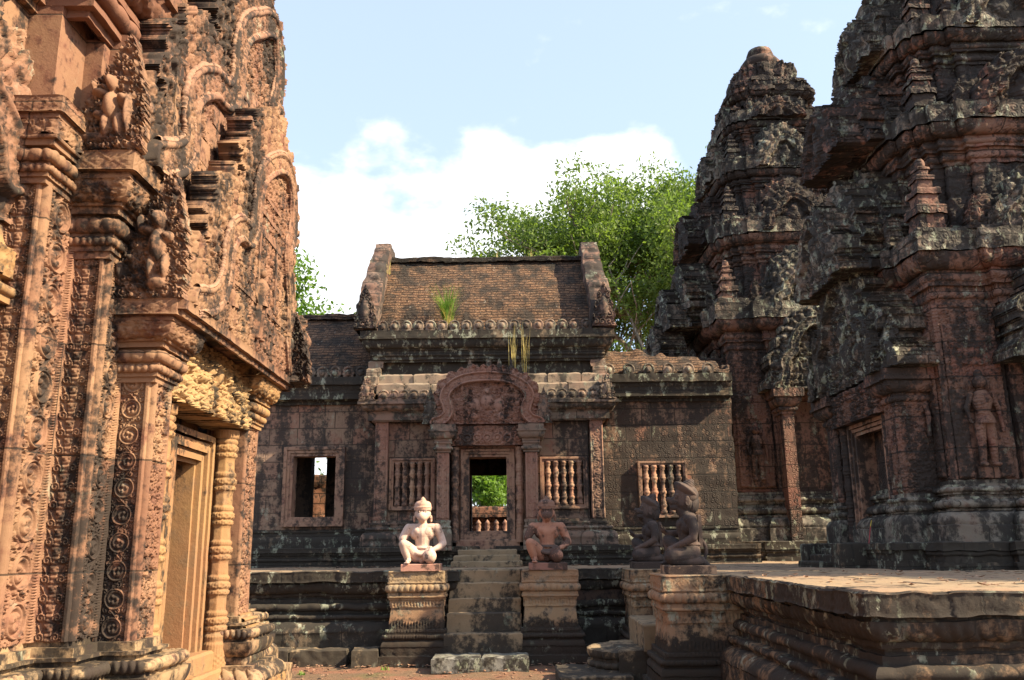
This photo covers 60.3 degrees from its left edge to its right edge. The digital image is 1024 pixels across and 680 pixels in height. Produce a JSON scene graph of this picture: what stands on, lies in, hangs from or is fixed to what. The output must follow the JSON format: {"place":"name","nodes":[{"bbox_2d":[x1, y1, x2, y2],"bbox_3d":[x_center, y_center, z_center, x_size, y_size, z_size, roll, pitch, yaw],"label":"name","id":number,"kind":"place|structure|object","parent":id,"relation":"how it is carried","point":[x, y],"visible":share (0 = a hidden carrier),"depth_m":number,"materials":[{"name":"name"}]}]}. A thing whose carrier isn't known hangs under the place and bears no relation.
{"place":"outdoors","nodes":[
{"label":"outdoors","id":0,"kind":"place"},
{"bbox_2d":[292,663,555,679],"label":"ground","id":1,"kind":"structure","parent":0,"point":[401,673],"depth_m":10.67,"materials":[{"name":"brown soil"}]},
{"bbox_2d":[0,0,312,679],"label":"carved shrine","id":2,"kind":"object","parent":1,"relation":"on","point":[155,345],"visible":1,"depth_m":5.56,"materials":[{"name":"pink stone"}]},
{"bbox_2d":[278,647,293,661],"bbox_3d":[-3.334,4.186,11.629,0.871,0.253,0.475,-1,-13,0],"label":"stone block","id":3,"kind":"object","parent":1,"relation":"on","point":[284,654],"depth_m":11.44,"materials":[{"name":"grey stone"}]},
{"bbox_2d":[289,647,349,667],"bbox_3d":[-2.520,4.185,11.643,0.749,0.237,0.444,0,-13,-1],"label":"stone block","id":4,"kind":"object","parent":1,"relation":"on","point":[299,657],"depth_m":11.45,"materials":[{"name":"grey stone"}]},
{"bbox_2d":[293,244,354,474],"bbox_3d":[-10.067,2.099,30.454,9.887,13.632,9.316,10,-17,-39],"label":"broadleaf tree","id":5,"kind":"object","parent":1,"relation":"on","point":[302,302],"visible":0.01,"depth_m":31.41,"materials":[{"name":"green plant"}]},
{"bbox_2d":[351,646,380,668],"bbox_3d":[-1.908,4.153,11.559,0.363,0.244,0.620,1,-13,-5],"label":"stone block","id":6,"kind":"object","parent":1,"relation":"on","point":[366,657],"depth_m":11.28,"materials":[{"name":"grey stone"}]},
{"bbox_2d":[378,569,449,667],"bbox_3d":[-1.261,3.747,11.988,0.998,1.202,1.097,-1,-13,0],"label":"statue pedestal","id":7,"kind":"object","parent":1,"relation":"on","point":[410,636],"visible":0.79,"depth_m":11.59,"materials":[{"name":"stone"}]},
{"bbox_2d":[399,497,446,570],"bbox_3d":[-1.216,2.635,12.020,0.649,0.988,0.511,-1,-13,0],"label":"guardian statue","id":8,"kind":"object","parent":7,"relation":"on","point":[422,533],"visible":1,"depth_m":11.94,"materials":[{"name":"beige stone"}]},
{"bbox_2d":[293,663,586,679],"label":"pebbles","id":9,"kind":"object","parent":1,"relation":"on","point":[419,672],"visible":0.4,"depth_m":10.60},
{"bbox_2d":[431,652,480,673],"bbox_3d":[-0.689,4.039,11.027,0.620,0.196,0.538,0,-13,-1],"label":"stone block","id":10,"kind":"object","parent":1,"relation":"on","point":[455,663],"depth_m":10.78,"materials":[{"name":"grey stone"}]},
{"bbox_2d":[444,568,522,657],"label":"stone steps","id":11,"kind":"structure","parent":1,"relation":"on","point":[484,614],"depth_m":11.76,"materials":[{"name":"grey stone"}]},
{"bbox_2d":[472,475,506,506],"bbox_3d":[-1.107,6.789,32.066,3.699,5.063,4.237,-8,-15,27],"label":"broadleaf tree","id":12,"kind":"object","parent":1,"relation":"on","point":[489,490],"visible":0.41,"depth_m":31.85,"materials":[{"name":"green plant"}]},
{"bbox_2d":[472,505,506,530],"bbox_3d":[-1.941,6.106,25.136,24.068,2.700,1.370,-1,-13,0],"label":"balustrade","id":13,"kind":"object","parent":1,"relation":"on","point":[489,518],"depth_m":25.15,"materials":[{"name":"red stone"}]},
{"bbox_2d":[481,652,529,671],"bbox_3d":[-0.082,4.039,11.052,0.603,0.195,0.508,-1,-13,1],"label":"stone block","id":14,"kind":"object","parent":1,"relation":"on","point":[502,662],"depth_m":10.82,"materials":[{"name":"grey stone"}]},
{"bbox_2d":[518,568,589,665],"bbox_3d":[0.509,3.728,11.986,0.996,1.200,1.102,-1,-13,0],"label":"statue pedestal","id":15,"kind":"object","parent":1,"relation":"on","point":[549,616],"visible":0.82,"depth_m":11.59,"materials":[{"name":"stone"}]},
{"bbox_2d":[524,496,570,569],"bbox_3d":[0.484,2.618,12.020,0.649,0.988,0.511,-1,-13,0],"label":"guardian statue","id":16,"kind":"object","parent":15,"relation":"on","point":[546,531],"visible":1,"depth_m":11.94,"materials":[{"name":"stone"}]},
{"bbox_2d":[445,145,706,352],"bbox_3d":[5.442,0.907,40.379,16.239,20.203,17.583,-8,-15,27],"label":"broadleaf tree","id":17,"kind":"object","parent":1,"relation":"on","point":[636,247],"visible":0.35,"depth_m":38.47,"materials":[{"name":"green plant"}]},
{"bbox_2d":[555,606,655,679],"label":"side steps","id":18,"kind":"structure","parent":1,"relation":"on","point":[618,659],"depth_m":9.84,"materials":[{"name":"stone"}]},
{"bbox_2d":[249,561,1023,679],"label":"stone terrace","id":19,"kind":"structure","parent":1,"relation":"on","point":[881,626],"depth_m":7.02,"materials":[{"name":"stone"}]},
{"bbox_2d":[251,313,375,548],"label":"gallery wing","id":20,"kind":"structure","parent":19,"relation":"on","point":[298,503],"depth_m":15.91,"materials":[{"name":"stone"}]},
{"bbox_2d":[280,446,345,526],"bbox_3d":[-3.528,2.631,15.797,1.095,1.403,0.344,-1,-13,0],"label":"window","id":21,"kind":"structure","parent":20,"relation":"in","point":[291,454],"depth_m":15.68,"materials":[{"name":"brown stone"}]},
{"bbox_2d":[251,242,761,567],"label":"gate pavilion","id":22,"kind":"structure","parent":19,"relation":"on","point":[457,406],"depth_m":15.21,"materials":[{"name":"black stone"}]},
{"bbox_2d":[388,458,434,510],"bbox_3d":[-1.714,2.481,15.159,0.784,0.882,0.162,-1,-13,0],"label":"window","id":23,"kind":"structure","parent":22,"relation":"in","point":[410,479],"depth_m":15.14,"materials":[{"name":"brown stone"}]},
{"bbox_2d":[426,281,464,326],"bbox_3d":[-1.198,-0.646,15.899,0.878,0.897,0.976,-1,-13,0],"label":"grass tuft","id":24,"kind":"object","parent":22,"relation":"on","point":[446,306],"visible":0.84,"depth_m":15.82,"materials":[{"name":"green plant"}]},
{"bbox_2d":[433,304,457,329],"bbox_3d":[-1.197,-0.442,15.822,0.637,0.525,0.610,11,-17,-40],"label":"grass tuft","id":25,"kind":"object","parent":22,"relation":"on","point":[448,322],"visible":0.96,"depth_m":15.73,"materials":[{"name":"plant"}]},
{"bbox_2d":[508,329,517,367],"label":"dry stalks","id":26,"kind":"object","parent":22,"relation":"on","point":[514,343],"visible":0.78,"depth_m":15.15,"materials":[{"name":"yellow plant"}]},
{"bbox_2d":[520,324,529,371],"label":"dry stalks","id":27,"kind":"object","parent":22,"relation":"on","point":[524,351],"visible":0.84,"depth_m":15.20,"materials":[{"name":"yellow plant"}]},
{"bbox_2d":[540,456,587,508],"bbox_3d":[0.891,2.454,15.159,0.814,0.884,0.162,-1,-13,0],"label":"window","id":28,"kind":"structure","parent":22,"relation":"in","point":[564,480],"depth_m":15.13,"materials":[{"name":"brown stone"}]},
{"bbox_2d":[286,563,1023,679],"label":"fallen leaves","id":29,"kind":"object","parent":19,"relation":"on","point":[985,583],"visible":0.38,"depth_m":8.56,"materials":[{"name":"brown plant"}]},
{"bbox_2d":[602,349,741,544],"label":"gallery wing","id":30,"kind":"structure","parent":19,"relation":"on","point":[668,424],"depth_m":15.89,"materials":[{"name":"brown stone"}]},
{"bbox_2d":[637,461,687,517],"bbox_3d":[2.683,2.657,15.682,0.873,0.992,0.162,-1,-13,0],"label":"window","id":31,"kind":"structure","parent":30,"relation":"in","point":[659,480],"depth_m":15.68,"materials":[{"name":"brown stone"}]},
{"bbox_2d":[794,0,1023,570],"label":"temple tower","id":32,"kind":"structure","parent":19,"relation":"on","point":[909,275],"depth_m":11.13,"materials":[{"name":"black stone"}]},
{"bbox_2d":[618,568,660,639],"bbox_3d":[1.938,3.628,11.631,1.075,1.202,1.172,-1,-13,0],"label":"statue pedestal","id":33,"kind":"object","parent":1,"relation":"on","point":[635,584],"visible":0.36,"depth_m":11.29,"materials":[{"name":"stone"}]},
{"bbox_2d":[629,493,665,568],"bbox_3d":[1.855,2.599,12.023,0.526,0.998,0.549,-1,-13,0],"label":"guardian statue","id":34,"kind":"object","parent":33,"relation":"on","point":[646,553],"visible":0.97,"depth_m":11.86,"materials":[{"name":"stone"}]},
{"bbox_2d":[642,572,751,679],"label":"statue pedestal","id":35,"kind":"object","parent":1,"relation":"on","point":[697,616],"visible":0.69,"depth_m":8.78,"materials":[{"name":"stone"}]},
{"bbox_2d":[659,479,716,574],"bbox_3d":[1.849,1.996,9.473,0.526,0.998,0.549,-1,-13,0],"label":"guardian statue","id":36,"kind":"object","parent":35,"relation":"on","point":[682,554],"visible":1,"depth_m":9.30,"materials":[{"name":"stone"}]},
{"bbox_2d":[274,0,861,506],"label":"sky","id":37,"kind":"structure","parent":0,"point":[398,112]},
{"bbox_2d":[645,46,834,560],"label":"temple tower","id":38,"kind":"structure","parent":0,"point":[727,298],"depth_m":18.12,"materials":[{"name":"black stone"}]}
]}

